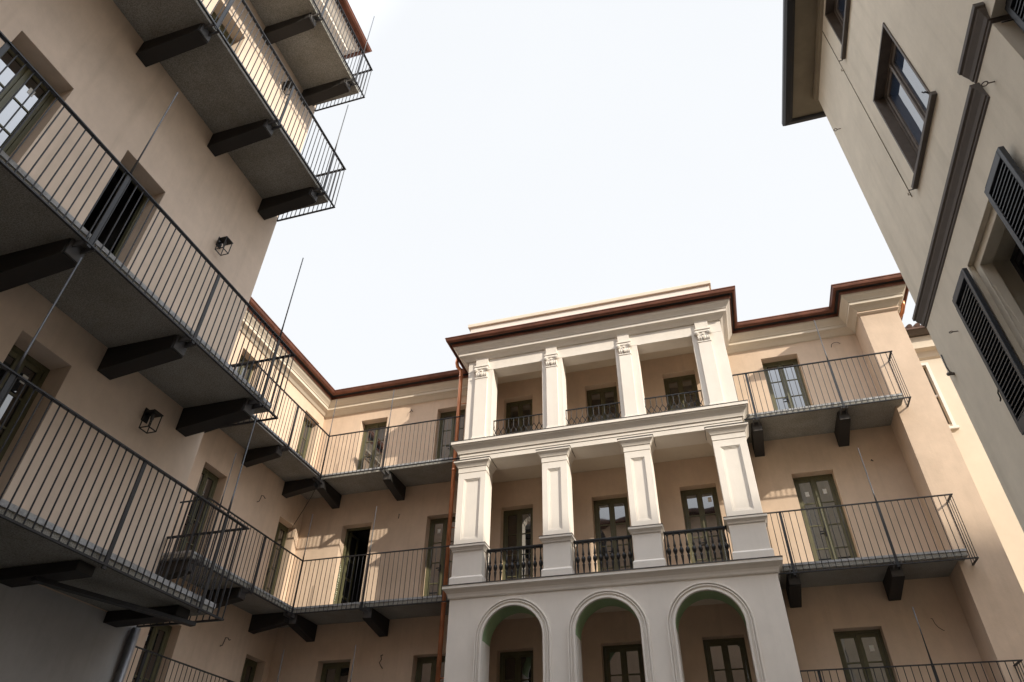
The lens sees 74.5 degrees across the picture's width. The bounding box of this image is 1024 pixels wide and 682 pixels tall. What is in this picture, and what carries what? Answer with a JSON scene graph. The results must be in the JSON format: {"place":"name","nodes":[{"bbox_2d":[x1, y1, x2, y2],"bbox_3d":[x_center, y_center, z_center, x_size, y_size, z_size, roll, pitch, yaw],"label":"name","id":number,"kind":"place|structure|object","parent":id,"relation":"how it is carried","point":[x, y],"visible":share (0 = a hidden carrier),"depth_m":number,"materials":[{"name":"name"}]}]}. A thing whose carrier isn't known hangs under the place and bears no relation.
{"place":"outdoors","nodes":[
{"label":"outdoors","id":0,"kind":"place"},
{"bbox_2d":[0,0,374,681],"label":"apartment building","id":1,"kind":"structure","parent":0,"point":[150,152],"depth_m":8.08,"materials":[{"name":"beige paint"}]},
{"bbox_2d":[0,345,49,461],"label":"door","id":2,"kind":"structure","parent":1,"relation":"in","point":[30,368],"depth_m":7.24,"materials":[{"name":"brown glass"}]},
{"bbox_2d":[0,48,54,155],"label":"door","id":3,"kind":"structure","parent":1,"relation":"in","point":[15,66],"depth_m":7.77,"materials":[{"name":"grey glass"}]},
{"bbox_2d":[83,163,148,258],"bbox_3d":[-5.764,-1.208,8.625,1.100,2.550,0.800,-10,-40,14],"label":"door","id":4,"kind":"structure","parent":1,"relation":"in","point":[111,186],"depth_m":9.43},
{"bbox_2d":[139,407,163,433],"bbox_3d":[-4.507,0.976,8.398,0.197,0.317,0.160,-10,-40,14],"label":"wall lantern","id":5,"kind":"object","parent":1,"relation":"attached to","point":[152,413],"depth_m":8.40,"materials":[{"name":"metal"}]},
{"bbox_2d":[211,11,232,45],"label":"door","id":6,"kind":"structure","parent":1,"relation":"in","point":[213,14],"depth_m":11.97,"materials":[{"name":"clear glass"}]},
{"bbox_2d":[215,236,232,255],"bbox_3d":[-4.448,-1.484,10.380,0.197,0.317,0.160,-10,-40,14],"label":"wall lantern","id":7,"kind":"object","parent":1,"relation":"attached to","point":[225,240],"depth_m":10.38,"materials":[{"name":"metal"}]},
{"bbox_2d":[282,80,292,94],"bbox_3d":[-4.375,-4.952,13.136,0.197,0.317,0.160,-10,-40,14],"label":"wall lantern","id":8,"kind":"object","parent":1,"relation":"attached to","point":[287,84],"depth_m":13.14,"materials":[{"name":"metal"}]},
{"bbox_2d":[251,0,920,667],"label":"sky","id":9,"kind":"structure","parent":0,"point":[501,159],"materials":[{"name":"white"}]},
{"bbox_2d":[782,0,1023,531],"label":"apartment building","id":10,"kind":"structure","parent":0,"point":[919,104],"depth_m":6.73,"materials":[{"name":"beige paint"}]},
{"bbox_2d":[825,0,850,61],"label":"window","id":11,"kind":"structure","parent":10,"relation":"in","point":[837,12],"depth_m":9.33,"materials":[{"name":"brown wood"}]},
{"bbox_2d":[873,22,936,190],"bbox_3d":[4.350,-2.646,7.468,0.254,1.554,1.248,-10,-40,14],"label":"window","id":12,"kind":"structure","parent":10,"relation":"in","point":[903,100],"depth_m":7.64,"materials":[{"name":"brown wood"}]},
{"bbox_2d":[941,355,954,375],"bbox_3d":[4.784,0.262,7.440,0.071,0.340,0.122,-10,-40,14],"label":"wall light","id":13,"kind":"object","parent":10,"relation":"attached to","point":[949,373],"visible":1,"depth_m":7.34,"materials":[{"name":"metal"}]},
{"bbox_2d":[1010,243,1023,281],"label":"window","id":14,"kind":"structure","parent":10,"relation":"in","point":[1017,258],"depth_m":6.19,"materials":[{"name":"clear glass"}]},
{"bbox_2d":[905,323,1023,592],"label":"apartment building","id":15,"kind":"structure","parent":0,"point":[1004,519],"depth_m":15.32,"materials":[{"name":"beige paint"}]},
{"bbox_2d":[921,362,959,429],"bbox_3d":[10.056,1.396,16.436,0.840,1.920,0.230,-10,-40,14],"label":"window","id":16,"kind":"structure","parent":15,"relation":"in","point":[926,364],"depth_m":16.30,"materials":[{"name":"white paint"}]},
{"label":"ground","id":17,"kind":"structure","parent":0,"visible":0},
{"bbox_2d":[123,273,1023,681],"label":"apartment building","id":18,"kind":"structure","parent":17,"relation":"on","point":[885,541],"depth_m":13.91,"materials":[{"name":"beige paint"}]},
{"bbox_2d":[133,623,171,681],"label":"door","id":19,"kind":"structure","parent":18,"relation":"in","point":[158,636],"depth_m":11.92,"materials":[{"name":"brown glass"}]},
{"bbox_2d":[176,468,218,551],"bbox_3d":[-6.329,3.524,13.318,0.096,2.132,0.720,-10,-40,14],"label":"door","id":20,"kind":"structure","parent":18,"relation":"in","point":[207,484],"depth_m":13.64,"materials":[{"name":"brown glass"}]},
{"bbox_2d":[236,354,253,381],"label":"door","id":21,"kind":"structure","parent":18,"relation":"in","point":[241,358],"depth_m":15.73,"materials":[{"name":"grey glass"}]},
{"bbox_2d":[240,658,257,681],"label":"door","id":22,"kind":"structure","parent":18,"relation":"in","point":[249,669],"depth_m":14.15,"materials":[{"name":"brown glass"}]},
{"bbox_2d":[262,522,288,594],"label":"door","id":23,"kind":"structure","parent":18,"relation":"in","point":[281,534],"depth_m":15.65,"materials":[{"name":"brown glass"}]},
{"bbox_2d":[296,416,311,458],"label":"door","id":24,"kind":"structure","parent":18,"relation":"in","point":[306,419],"depth_m":17.63,"materials":[{"name":"grey glass"}]},
{"bbox_2d":[320,662,349,681],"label":"door","id":25,"kind":"structure","parent":18,"relation":"in","point":[339,671],"depth_m":14.21,"materials":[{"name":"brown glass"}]},
{"bbox_2d":[333,526,370,603],"bbox_3d":[-3.488,5.621,15.895,0.820,2.190,1.150,-10,-40,14],"label":"door","id":26,"kind":"structure","parent":18,"relation":"in","point":[358,541],"depth_m":16.17,"materials":[{"name":"wood"}]},
{"bbox_2d":[357,421,386,469],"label":"door","id":27,"kind":"structure","parent":18,"relation":"in","point":[382,424],"depth_m":17.58,"materials":[{"name":"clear glass"}]},
{"bbox_2d":[415,656,445,681],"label":"door","id":28,"kind":"structure","parent":18,"relation":"in","point":[426,666],"depth_m":13.68,"materials":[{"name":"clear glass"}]},
{"bbox_2d":[423,517,455,595],"bbox_3d":[-1.551,4.946,14.995,0.760,2.133,0.096,-10,-40,14],"label":"door","id":29,"kind":"structure","parent":18,"relation":"in","point":[438,527],"depth_m":15.15,"materials":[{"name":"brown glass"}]},
{"bbox_2d":[437,410,464,458],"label":"door","id":30,"kind":"structure","parent":18,"relation":"in","point":[445,427],"depth_m":17.10,"materials":[{"name":"clear glass"}]},
{"bbox_2d":[499,650,532,681],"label":"door","id":31,"kind":"structure","parent":18,"relation":"in","point":[517,666],"depth_m":13.21,"materials":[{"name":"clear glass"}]},
{"bbox_2d":[502,508,532,579],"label":"door","id":32,"kind":"structure","parent":18,"relation":"in","point":[517,524],"depth_m":14.84,"materials":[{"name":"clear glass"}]},
{"bbox_2d":[506,399,531,433],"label":"door","id":33,"kind":"structure","parent":18,"relation":"in","point":[519,408],"depth_m":16.83,"materials":[{"name":"clear glass"}]},
{"bbox_2d":[586,386,618,421],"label":"door","id":34,"kind":"structure","parent":18,"relation":"in","point":[608,395],"depth_m":16.31,"materials":[{"name":"clear glass"}]},
{"bbox_2d":[593,497,632,570],"bbox_3d":[2.146,4.295,14.076,0.770,2.133,0.096,-10,-40,14],"label":"door","id":35,"kind":"structure","parent":18,"relation":"in","point":[611,516],"depth_m":14.35,"materials":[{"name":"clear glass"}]},
{"bbox_2d":[603,644,644,681],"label":"door","id":36,"kind":"structure","parent":18,"relation":"in","point":[622,663],"depth_m":12.68,"materials":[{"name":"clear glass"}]},
{"bbox_2d":[663,374,700,410],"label":"door","id":37,"kind":"structure","parent":18,"relation":"in","point":[687,383],"depth_m":15.87,"materials":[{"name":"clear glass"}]},
{"bbox_2d":[680,487,727,562],"bbox_3d":[3.930,3.981,13.633,0.740,2.133,0.096,-10,-40,14],"label":"door","id":38,"kind":"structure","parent":18,"relation":"in","point":[701,508],"depth_m":13.90,"materials":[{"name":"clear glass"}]},
{"bbox_2d":[703,638,751,681],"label":"door","id":39,"kind":"structure","parent":18,"relation":"in","point":[726,659],"depth_m":12.21,"materials":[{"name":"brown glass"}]},
{"bbox_2d":[762,359,810,409],"bbox_3d":[6.147,1.254,14.949,0.785,1.993,0.096,-10,-40,14],"label":"door","id":40,"kind":"structure","parent":18,"relation":"in","point":[790,362],"depth_m":15.16,"materials":[{"name":"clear glass"}]},
{"bbox_2d":[793,474,857,560],"bbox_3d":[6.099,3.599,13.095,0.785,2.133,0.096,-10,-40,14],"label":"door","id":41,"kind":"structure","parent":18,"relation":"in","point":[819,490],"depth_m":13.21,"materials":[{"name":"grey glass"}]},
{"bbox_2d":[834,629,895,681],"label":"door","id":42,"kind":"structure","parent":18,"relation":"in","point":[859,648],"depth_m":11.65,"materials":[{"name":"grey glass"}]},
{"bbox_2d":[435,280,801,681],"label":"loggia","id":43,"kind":"object","parent":17,"relation":"on","point":[654,593],"visible":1,"depth_m":13.41,"materials":[{"name":"white paint"}]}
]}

